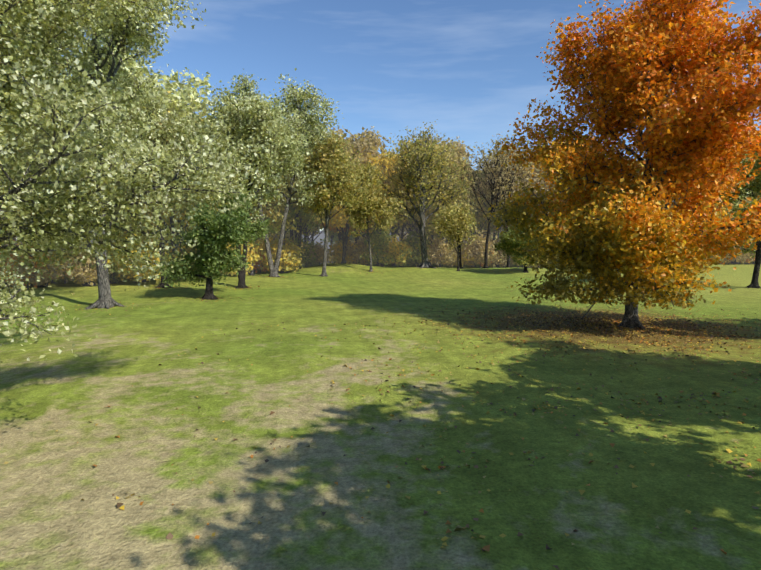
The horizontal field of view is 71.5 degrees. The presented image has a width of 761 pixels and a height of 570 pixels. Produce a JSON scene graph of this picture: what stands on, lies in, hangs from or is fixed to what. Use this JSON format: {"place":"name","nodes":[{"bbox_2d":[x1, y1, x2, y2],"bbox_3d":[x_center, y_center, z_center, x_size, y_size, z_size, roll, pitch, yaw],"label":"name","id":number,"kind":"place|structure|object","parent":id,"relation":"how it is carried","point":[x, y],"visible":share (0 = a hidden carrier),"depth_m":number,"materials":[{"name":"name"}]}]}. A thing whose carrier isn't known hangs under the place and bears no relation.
{"place":"outdoors","nodes":[
{"label":"outdoors","id":0,"kind":"place"},
{"bbox_2d":[0,231,760,569],"bbox_3d":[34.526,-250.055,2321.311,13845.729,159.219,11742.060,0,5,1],"label":"ground","id":1,"kind":"structure","parent":0,"point":[126,373],"depth_m":14.33,"materials":[{"name":"green plant"}]},
{"bbox_2d":[0,129,45,216],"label":"forest tree","id":2,"kind":"object","parent":1,"relation":"on","point":[15,183],"visible":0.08,"depth_m":49.03,"materials":[{"name":"green plant"}]},
{"bbox_2d":[0,238,52,288],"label":"shrub","id":3,"kind":"object","parent":1,"relation":"on","point":[14,257],"visible":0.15,"depth_m":50.41,"materials":[{"name":"green plant"}]},
{"bbox_2d":[0,107,55,290],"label":"forest tree","id":4,"kind":"object","parent":1,"relation":"on","point":[21,151],"visible":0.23,"depth_m":48.29,"materials":[{"name":"green plant"}]},
{"bbox_2d":[1,242,65,289],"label":"shrub","id":5,"kind":"object","parent":1,"relation":"on","point":[45,275],"visible":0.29,"depth_m":50.77,"materials":[{"name":"plant"}]},
{"bbox_2d":[24,252,63,282],"bbox_3d":[-36.571,-1.916,57.435,5.227,4.148,5.221,-3,6,-28],"label":"shrub","id":6,"kind":"object","parent":1,"relation":"on","point":[51,268],"visible":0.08,"depth_m":57.62,"materials":[{"name":"green plant"}]},
{"bbox_2d":[0,73,90,287],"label":"silver tree","id":7,"kind":"object","parent":1,"relation":"on","point":[32,210],"visible":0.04,"depth_m":49.29,"materials":[{"name":"grey plant"}]},
{"bbox_2d":[8,206,91,282],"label":"forest tree","id":8,"kind":"object","parent":1,"relation":"on","point":[48,236],"visible":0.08,"depth_m":57.46,"materials":[{"name":"green plant"}]},
{"bbox_2d":[45,229,82,283],"bbox_3d":[-35.639,-3.231,59.927,6.543,6.516,6.627,2,5,24],"label":"shrub","id":9,"kind":"object","parent":1,"relation":"on","point":[65,278],"visible":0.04,"depth_m":58.11,"materials":[{"name":"plant"}]},
{"bbox_2d":[59,252,94,285],"bbox_3d":[-31.502,-1.756,56.021,4.964,3.944,4.970,1,5,15],"label":"shrub","id":10,"kind":"object","parent":1,"relation":"on","point":[74,281],"depth_m":54.81,"materials":[{"name":"green plant"}]},
{"bbox_2d":[53,247,111,285],"bbox_3d":[-30.204,-1.908,54.369,5.520,4.426,5.898,2,5,21],"label":"shrub","id":11,"kind":"object","parent":1,"relation":"on","point":[83,276],"visible":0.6,"depth_m":53.27,"materials":[{"name":"beige plant"}]},
{"bbox_2d":[18,79,146,285],"bbox_3d":[-29.841,-10.846,54.929,16.218,22.315,16.198,3,6,29],"label":"forest tree","id":12,"kind":"object","parent":1,"relation":"on","point":[55,152],"visible":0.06,"depth_m":50.48,"materials":[{"name":"green plant"}]},
{"bbox_2d":[8,0,183,309],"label":"silver tree","id":13,"kind":"object","parent":1,"relation":"on","point":[106,300],"visible":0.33,"depth_m":36.16,"materials":[{"name":"grey plant"}]},
{"bbox_2d":[79,246,129,282],"bbox_3d":[-29.547,-2.106,57.657,4.483,4.408,4.425,1,5,12],"label":"shrub","id":14,"kind":"object","parent":1,"relation":"on","point":[112,277],"visible":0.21,"depth_m":57.42,"materials":[{"name":"green plant"}]},
{"bbox_2d":[60,120,163,283],"bbox_3d":[-30.901,-9.434,58.660,15.818,18.977,14.005,-4,7,-42],"label":"forest tree","id":15,"kind":"object","parent":1,"relation":"on","point":[110,223],"visible":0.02,"depth_m":58.49,"materials":[{"name":"green plant"}]},
{"bbox_2d":[81,190,150,225],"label":"forest tree","id":16,"kind":"object","parent":1,"relation":"on","point":[120,217],"depth_m":61.43,"materials":[{"name":"green plant"}]},
{"bbox_2d":[36,38,221,281],"bbox_3d":[-27.541,-13.326,57.208,19.428,26.730,19.404,5,7,42],"label":"forest tree","id":17,"kind":"object","parent":1,"relation":"on","point":[189,94],"visible":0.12,"depth_m":56.27,"materials":[{"name":"green plant"}]},
{"bbox_2d":[107,238,155,280],"bbox_3d":[-27.514,-2.891,58.409,7.014,5.573,7.022,0,5,5],"label":"shrub","id":18,"kind":"object","parent":1,"relation":"on","point":[119,275],"visible":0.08,"depth_m":56.70,"materials":[{"name":"plant"}]},
{"bbox_2d":[0,0,277,362],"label":"silver tree","id":19,"kind":"object","parent":1,"relation":"on","point":[37,20],"visible":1,"depth_m":14.01,"materials":[{"name":"grey plant"}]},
{"bbox_2d":[107,226,177,283],"bbox_3d":[-25.110,-3.089,55.928,8.115,6.447,8.124,0,5,-5],"label":"shrub","id":20,"kind":"object","parent":1,"relation":"on","point":[146,273],"visible":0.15,"depth_m":54.80,"materials":[{"name":"plant"}]},
{"bbox_2d":[84,69,201,287],"bbox_3d":[-22.006,-9.747,50.617,12.886,20.470,12.832,0,5,1],"label":"silver tree","id":21,"kind":"object","parent":1,"relation":"on","point":[148,115],"visible":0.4,"depth_m":49.34,"materials":[{"name":"green plant"}]},
{"bbox_2d":[115,211,189,244],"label":"forest tree","id":22,"kind":"object","parent":1,"relation":"on","point":[155,225],"depth_m":65.21,"materials":[{"name":"green plant"}]},
{"bbox_2d":[115,91,196,258],"bbox_3d":[-25.752,-11.357,60.393,13.288,22.199,17.846,1,5,10],"label":"forest tree","id":23,"kind":"object","parent":1,"relation":"on","point":[171,222],"depth_m":59.41,"materials":[{"name":"green plant"}]},
{"bbox_2d":[142,226,186,244],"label":"forest tree","id":24,"kind":"object","parent":1,"relation":"on","point":[167,233],"depth_m":79.79,"materials":[{"name":"green plant"}]},
{"bbox_2d":[156,247,182,279],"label":"shrub","id":25,"kind":"object","parent":1,"relation":"on","point":[171,253],"visible":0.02,"depth_m":59.95,"materials":[{"name":"plant"}]},
{"bbox_2d":[142,185,220,253],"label":"forest tree","id":26,"kind":"object","parent":1,"relation":"on","point":[182,215],"visible":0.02,"depth_m":62.29,"materials":[{"name":"green plant"}]},
{"bbox_2d":[169,241,196,270],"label":"shrub","id":27,"kind":"object","parent":1,"relation":"on","point":[183,252],"visible":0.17,"depth_m":63.13,"materials":[{"name":"green plant"}]},
{"bbox_2d":[144,185,273,299],"bbox_3d":[-13.640,-3.548,43.875,9.202,9.542,8.847,1,5,14],"label":"dark green tree","id":28,"kind":"object","parent":1,"relation":"on","point":[218,233],"visible":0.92,"depth_m":41.98,"materials":[{"name":"green plant"}]},
{"bbox_2d":[169,108,256,278],"bbox_3d":[-20.562,-10.336,62.543,14.530,19.689,16.411,1,5,8],"label":"forest tree","id":29,"kind":"object","parent":1,"relation":"on","point":[195,192],"visible":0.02,"depth_m":58.07,"materials":[{"name":"green plant"}]},
{"bbox_2d":[188,233,241,275],"bbox_3d":[-20.674,-3.929,65.792,7.811,6.206,7.820,-1,5,-13],"label":"shrub","id":30,"kind":"object","parent":1,"relation":"on","point":[226,273],"depth_m":64.79,"materials":[{"name":"plant"}]},
{"bbox_2d":[169,83,318,288],"bbox_3d":[-14.101,-9.743,53.158,13.698,20.324,11.885,-2,6,-25],"label":"tree","id":31,"kind":"object","parent":1,"relation":"on","point":[250,118],"visible":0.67,"depth_m":50.99,"materials":[{"name":"green plant"}]},
{"bbox_2d":[226,241,262,275],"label":"shrub","id":32,"kind":"object","parent":1,"relation":"on","point":[250,259],"visible":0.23,"depth_m":66.73,"materials":[{"name":"yellow plant"}]},
{"bbox_2d":[248,236,268,272],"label":"shrub","id":33,"kind":"object","parent":1,"relation":"on","point":[255,266],"visible":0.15,"depth_m":74.73,"materials":[{"name":"plant"}]},
{"bbox_2d":[247,184,287,274],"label":"forest tree","id":34,"kind":"object","parent":1,"relation":"on","point":[269,231],"visible":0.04,"depth_m":72.66,"materials":[{"name":"green plant"}]},
{"bbox_2d":[245,168,299,275],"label":"forest tree","id":35,"kind":"object","parent":1,"relation":"on","point":[276,215],"visible":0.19,"depth_m":69.71,"materials":[{"name":"green plant"}]},
{"bbox_2d":[250,233,305,272],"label":"shrub","id":36,"kind":"object","parent":1,"relation":"on","point":[284,261],"visible":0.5,"depth_m":73.17,"materials":[{"name":"yellow plant"}]},
{"bbox_2d":[219,68,343,276],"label":"tree","id":37,"kind":"object","parent":1,"relation":"on","point":[302,118],"visible":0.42,"depth_m":66.42,"materials":[{"name":"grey plant"}]},
{"bbox_2d":[257,234,308,271],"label":"shrub","id":38,"kind":"object","parent":1,"relation":"on","point":[287,249],"visible":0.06,"depth_m":75.92,"materials":[{"name":"plant"}]},
{"bbox_2d":[261,236,308,270],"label":"shrub","id":39,"kind":"object","parent":1,"relation":"on","point":[289,245],"visible":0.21,"depth_m":74.92,"materials":[{"name":"yellow plant"}]},
{"bbox_2d":[273,229,297,241],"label":"forest tree","id":40,"kind":"object","parent":1,"relation":"on","point":[288,235],"visible":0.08,"depth_m":130.70,"materials":[{"name":"plant"}]},
{"bbox_2d":[279,251,302,272],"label":"shrub","id":41,"kind":"object","parent":1,"relation":"on","point":[295,264],"visible":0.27,"depth_m":75.25,"materials":[{"name":"yellow plant"}]},
{"bbox_2d":[277,233,317,267],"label":"shrub","id":42,"kind":"object","parent":1,"relation":"on","point":[305,259],"visible":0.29,"depth_m":81.98,"materials":[{"name":"plant"}]},
{"bbox_2d":[251,130,344,272],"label":"forest tree","id":43,"kind":"object","parent":1,"relation":"on","point":[301,211],"visible":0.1,"depth_m":73.64,"materials":[{"name":"green plant"}]},
{"bbox_2d":[281,208,320,237],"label":"forest tree","id":44,"kind":"object","parent":1,"relation":"on","point":[304,222],"visible":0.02,"depth_m":80.60,"materials":[{"name":"green plant"}]},
{"bbox_2d":[286,222,321,266],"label":"forest tree","id":45,"kind":"object","parent":1,"relation":"on","point":[305,236],"depth_m":91.06,"materials":[{"name":"green plant"}]},
{"bbox_2d":[290,117,327,239],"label":"forest tree","id":46,"kind":"object","parent":1,"relation":"on","point":[291,233],"depth_m":92.27,"materials":[{"name":"green plant"}]},
{"bbox_2d":[301,224,322,243],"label":"forest tree","id":47,"kind":"object","parent":1,"relation":"on","point":[311,235],"visible":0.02,"depth_m":122.86,"materials":[{"name":"green plant"}]},
{"bbox_2d":[303,239,322,266],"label":"shrub","id":48,"kind":"object","parent":1,"relation":"on","point":[313,246],"visible":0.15,"depth_m":88.22,"materials":[{"name":"brown plant"}]},
{"bbox_2d":[288,144,343,268],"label":"forest tree","id":49,"kind":"object","parent":1,"relation":"on","point":[312,220],"depth_m":77.88,"materials":[{"name":"green plant"}]},
{"bbox_2d":[293,224,341,241],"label":"forest tree","id":50,"kind":"object","parent":1,"relation":"on","point":[317,233],"visible":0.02,"depth_m":104.62,"materials":[{"name":"green plant"}]},
{"bbox_2d":[304,241,335,264],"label":"shrub","id":51,"kind":"object","parent":1,"relation":"on","point":[318,252],"visible":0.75,"depth_m":83.42,"materials":[{"name":"plant"}]},
{"bbox_2d":[290,133,379,276],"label":"silver tree","id":52,"kind":"object","parent":1,"relation":"on","point":[331,159],"visible":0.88,"depth_m":67.34,"materials":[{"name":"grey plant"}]},
{"bbox_2d":[322,234,354,243],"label":"forest tree","id":53,"kind":"object","parent":1,"relation":"on","point":[337,238],"visible":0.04,"depth_m":137.39,"materials":[{"name":"green plant"}]},
{"bbox_2d":[327,240,350,263],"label":"shrub","id":54,"kind":"object","parent":1,"relation":"on","point":[336,260],"visible":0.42,"depth_m":87.69,"materials":[{"name":"plant"}]},
{"bbox_2d":[321,224,364,240],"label":"forest tree","id":55,"kind":"object","parent":1,"relation":"on","point":[338,234],"depth_m":117.31,"materials":[{"name":"green plant"}]},
{"bbox_2d":[331,239,356,263],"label":"shrub","id":56,"kind":"object","parent":1,"relation":"on","point":[349,260],"visible":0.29,"depth_m":87.58,"materials":[{"name":"plant"}]},
{"bbox_2d":[317,219,373,242],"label":"forest tree","id":57,"kind":"object","parent":1,"relation":"on","point":[339,235],"visible":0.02,"depth_m":88.03,"materials":[{"name":"green plant"}]},
{"bbox_2d":[318,176,381,262],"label":"forest tree","id":58,"kind":"object","parent":1,"relation":"on","point":[341,220],"visible":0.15,"depth_m":82.79,"materials":[{"name":"green plant"}]},
{"bbox_2d":[326,126,390,262],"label":"forest tree","id":59,"kind":"object","parent":1,"relation":"on","point":[370,141],"visible":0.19,"depth_m":84.19,"materials":[{"name":"yellow plant"}]},
{"bbox_2d":[341,237,375,263],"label":"shrub","id":60,"kind":"object","parent":1,"relation":"on","point":[352,252],"visible":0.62,"depth_m":85.54,"materials":[{"name":"brown plant"}]},
{"bbox_2d":[354,240,380,264],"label":"shrub","id":61,"kind":"object","parent":1,"relation":"on","point":[360,263],"visible":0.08,"depth_m":88.70,"materials":[{"name":"plant"}]},
{"bbox_2d":[338,159,404,271],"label":"tree","id":62,"kind":"object","parent":1,"relation":"on","point":[372,201],"visible":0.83,"depth_m":73.32,"materials":[{"name":"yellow plant"}]},
{"bbox_2d":[357,227,394,265],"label":"shrub","id":63,"kind":"object","parent":1,"relation":"on","point":[377,240],"visible":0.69,"depth_m":85.16,"materials":[{"name":"green plant"}]},
{"bbox_2d":[354,152,399,242],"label":"forest tree","id":64,"kind":"object","parent":1,"relation":"on","point":[356,238],"depth_m":93.32,"materials":[{"name":"plant"}]},
{"bbox_2d":[364,225,390,237],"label":"forest tree","id":65,"kind":"object","parent":1,"relation":"on","point":[379,232],"visible":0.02,"depth_m":129.10,"materials":[{"name":"green plant"}]},
{"bbox_2d":[4,266,760,569],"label":"fallen leaves","id":66,"kind":"object","parent":1,"relation":"on","point":[599,322],"visible":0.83,"depth_m":26.03,"materials":[{"name":"brown plant"}]},
{"bbox_2d":[356,144,411,266],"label":"forest tree","id":67,"kind":"object","parent":1,"relation":"on","point":[383,159],"visible":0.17,"depth_m":84.63,"materials":[{"name":"yellow plant"}]},
{"bbox_2d":[386,150,408,265],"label":"forest tree","id":68,"kind":"object","parent":1,"relation":"on","point":[395,232],"depth_m":93.54,"materials":[{"name":"plant"}]},
{"bbox_2d":[379,235,417,266],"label":"shrub","id":69,"kind":"object","parent":1,"relation":"on","point":[395,250],"visible":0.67,"depth_m":85.61,"materials":[{"name":"yellow plant"}]},
{"bbox_2d":[369,184,430,266],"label":"forest tree","id":70,"kind":"object","parent":1,"relation":"on","point":[403,227],"depth_m":91.31,"materials":[{"name":"green plant"}]},
{"bbox_2d":[397,228,411,241],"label":"forest tree","id":71,"kind":"object","parent":1,"relation":"on","point":[403,234],"visible":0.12,"depth_m":177.58,"materials":[{"name":"green plant"}]},
{"bbox_2d":[391,227,433,266],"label":"shrub","id":72,"kind":"object","parent":1,"relation":"on","point":[414,239],"visible":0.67,"depth_m":86.31,"materials":[{"name":"green plant"}]},
{"bbox_2d":[398,224,427,249],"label":"forest tree","id":73,"kind":"object","parent":1,"relation":"on","point":[411,229],"visible":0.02,"depth_m":116.39,"materials":[{"name":"green plant"}]},
{"bbox_2d":[376,119,474,268],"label":"old tree","id":74,"kind":"object","parent":1,"relation":"on","point":[419,163],"visible":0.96,"depth_m":76.14,"materials":[{"name":"green plant"}]},
{"bbox_2d":[384,135,481,266],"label":"forest tree","id":75,"kind":"object","parent":1,"relation":"on","point":[408,206],"visible":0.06,"depth_m":85.01,"materials":[{"name":"plant"}]},
{"bbox_2d":[396,132,470,263],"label":"forest tree","id":76,"kind":"object","parent":1,"relation":"on","point":[435,146],"depth_m":87.59,"materials":[{"name":"green plant"}]},
{"bbox_2d":[427,234,464,266],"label":"shrub","id":77,"kind":"object","parent":1,"relation":"on","point":[436,250],"visible":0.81,"depth_m":84.88,"materials":[{"name":"brown plant"}]},
{"bbox_2d":[416,136,475,263],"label":"forest tree","id":78,"kind":"object","parent":1,"relation":"on","point":[460,150],"visible":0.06,"depth_m":87.23,"materials":[{"name":"plant"}]},
{"bbox_2d":[433,249,461,267],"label":"shrub","id":79,"kind":"object","parent":1,"relation":"on","point":[442,259],"visible":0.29,"depth_m":86.74,"materials":[{"name":"plant"}]},
{"bbox_2d":[417,178,486,266],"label":"forest tree","id":80,"kind":"object","parent":1,"relation":"on","point":[464,203],"visible":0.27,"depth_m":83.17,"materials":[{"name":"green plant"}]},
{"bbox_2d":[429,202,480,270],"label":"tree","id":81,"kind":"object","parent":1,"relation":"on","point":[454,225],"visible":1,"depth_m":74.61,"materials":[{"name":"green plant"}]},
{"bbox_2d":[436,161,486,268],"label":"bare tree","id":82,"kind":"object","parent":1,"relation":"on","point":[460,262],"visible":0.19,"depth_m":85.06,"materials":[{"name":"plant"}]},
{"bbox_2d":[449,246,477,267],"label":"shrub","id":83,"kind":"object","parent":1,"relation":"on","point":[463,261],"visible":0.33,"depth_m":87.73,"materials":[{"name":"brown plant"}]},
{"bbox_2d":[453,239,477,267],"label":"shrub","id":84,"kind":"object","parent":1,"relation":"on","point":[467,254],"visible":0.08,"depth_m":90.08,"materials":[{"name":"brown plant"}]},
{"bbox_2d":[455,229,505,267],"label":"shrub","id":85,"kind":"object","parent":1,"relation":"on","point":[478,249],"visible":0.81,"depth_m":86.08,"materials":[{"name":"brown plant"}]},
{"bbox_2d":[465,163,505,266],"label":"forest tree","id":86,"kind":"object","parent":1,"relation":"on","point":[481,226],"visible":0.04,"depth_m":93.06,"materials":[{"name":"green plant"}]},
{"bbox_2d":[460,170,510,265],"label":"forest tree","id":87,"kind":"object","parent":1,"relation":"on","point":[479,175],"depth_m":93.54,"materials":[{"name":"green plant"}]},
{"bbox_2d":[454,138,533,268],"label":"bare tree","id":88,"kind":"object","parent":1,"relation":"on","point":[492,185],"visible":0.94,"depth_m":80.77,"materials":[{"name":"brown plant"}]},
{"bbox_2d":[464,133,531,267],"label":"forest tree","id":89,"kind":"object","parent":1,"relation":"on","point":[498,266],"visible":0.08,"depth_m":89.74,"materials":[{"name":"plant"}]},
{"bbox_2d":[485,186,512,267],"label":"forest tree","id":90,"kind":"object","parent":1,"relation":"on","point":[494,226],"visible":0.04,"depth_m":92.14,"materials":[{"name":"plant"}]},
{"bbox_2d":[488,240,512,265],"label":"shrub","id":91,"kind":"object","parent":1,"relation":"on","point":[499,255],"visible":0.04,"depth_m":89.54,"materials":[{"name":"brown plant"}]},
{"bbox_2d":[479,146,532,267],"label":"bare tree","id":92,"kind":"object","parent":1,"relation":"on","point":[507,197],"visible":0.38,"depth_m":83.12,"materials":[{"name":"plant"}]},
{"bbox_2d":[494,250,518,266],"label":"shrub","id":93,"kind":"object","parent":1,"relation":"on","point":[504,263],"visible":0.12,"depth_m":87.40,"materials":[{"name":"plant"}]},
{"bbox_2d":[480,148,560,267],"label":"forest tree","id":94,"kind":"object","parent":1,"relation":"on","point":[537,173],"visible":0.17,"depth_m":85.99,"materials":[{"name":"plant"}]},
{"bbox_2d":[483,155,560,267],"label":"forest tree","id":95,"kind":"object","parent":1,"relation":"on","point":[530,176],"depth_m":88.73,"materials":[{"name":"plant"}]},
{"bbox_2d":[493,222,552,272],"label":"dark green tree","id":96,"kind":"object","parent":1,"relation":"on","point":[508,246],"visible":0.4,"depth_m":72.19,"materials":[{"name":"green plant"}]},
{"bbox_2d":[527,130,586,265],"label":"forest tree","id":97,"kind":"object","parent":1,"relation":"on","point":[548,153],"depth_m":89.22,"materials":[{"name":"orange plant"}]},
{"bbox_2d":[479,0,760,329],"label":"maple tree","id":98,"kind":"object","parent":1,"relation":"on","point":[639,66],"visible":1,"depth_m":27.33,"materials":[{"name":"orange plant"}]},
{"bbox_2d":[598,159,661,208],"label":"forest tree","id":99,"kind":"object","parent":1,"relation":"on","point":[642,165],"depth_m":87.22,"materials":[{"name":"orange plant"}]},
{"bbox_2d":[663,194,685,215],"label":"forest tree","id":100,"kind":"object","parent":1,"relation":"on","point":[672,206],"visible":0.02,"depth_m":96.12,"materials":[{"name":"plant"}]},
{"bbox_2d":[656,197,721,222],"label":"forest tree","id":101,"kind":"object","parent":1,"relation":"on","point":[704,215],"depth_m":95.72,"materials":[{"name":"orange plant"}]},
{"bbox_2d":[644,150,754,262],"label":"forest tree","id":102,"kind":"object","parent":1,"relation":"on","point":[732,191],"depth_m":90.77,"materials":[{"name":"plant"}]},
{"bbox_2d":[711,253,733,263],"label":"shrub","id":103,"kind":"object","parent":1,"relation":"on","point":[722,260],"visible":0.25,"depth_m":100.87,"materials":[{"name":"plant"}]},
{"bbox_2d":[707,178,760,263],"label":"forest tree","id":104,"kind":"object","parent":1,"relation":"on","point":[745,200],"depth_m":98.36,"materials":[{"name":"green plant"}]},
{"bbox_2d":[715,134,760,287],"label":"tree","id":105,"kind":"object","parent":1,"relation":"on","point":[754,186],"visible":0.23,"depth_m":53.07,"materials":[{"name":"green plant"}]},
{"bbox_2d":[724,241,752,263],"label":"shrub","id":106,"kind":"object","parent":1,"relation":"on","point":[740,258],"visible":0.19,"depth_m":99.85,"materials":[{"name":"brown plant"}]},
{"bbox_2d":[725,240,755,264],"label":"shrub","id":107,"kind":"object","parent":1,"relation":"on","point":[744,256],"visible":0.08,"depth_m":101.45,"materials":[{"name":"plant"}]},
{"bbox_2d":[58,0,760,230],"label":"sky","id":108,"kind":"structure","parent":0,"point":[390,66],"materials":[{"name":"blue"}]}
]}

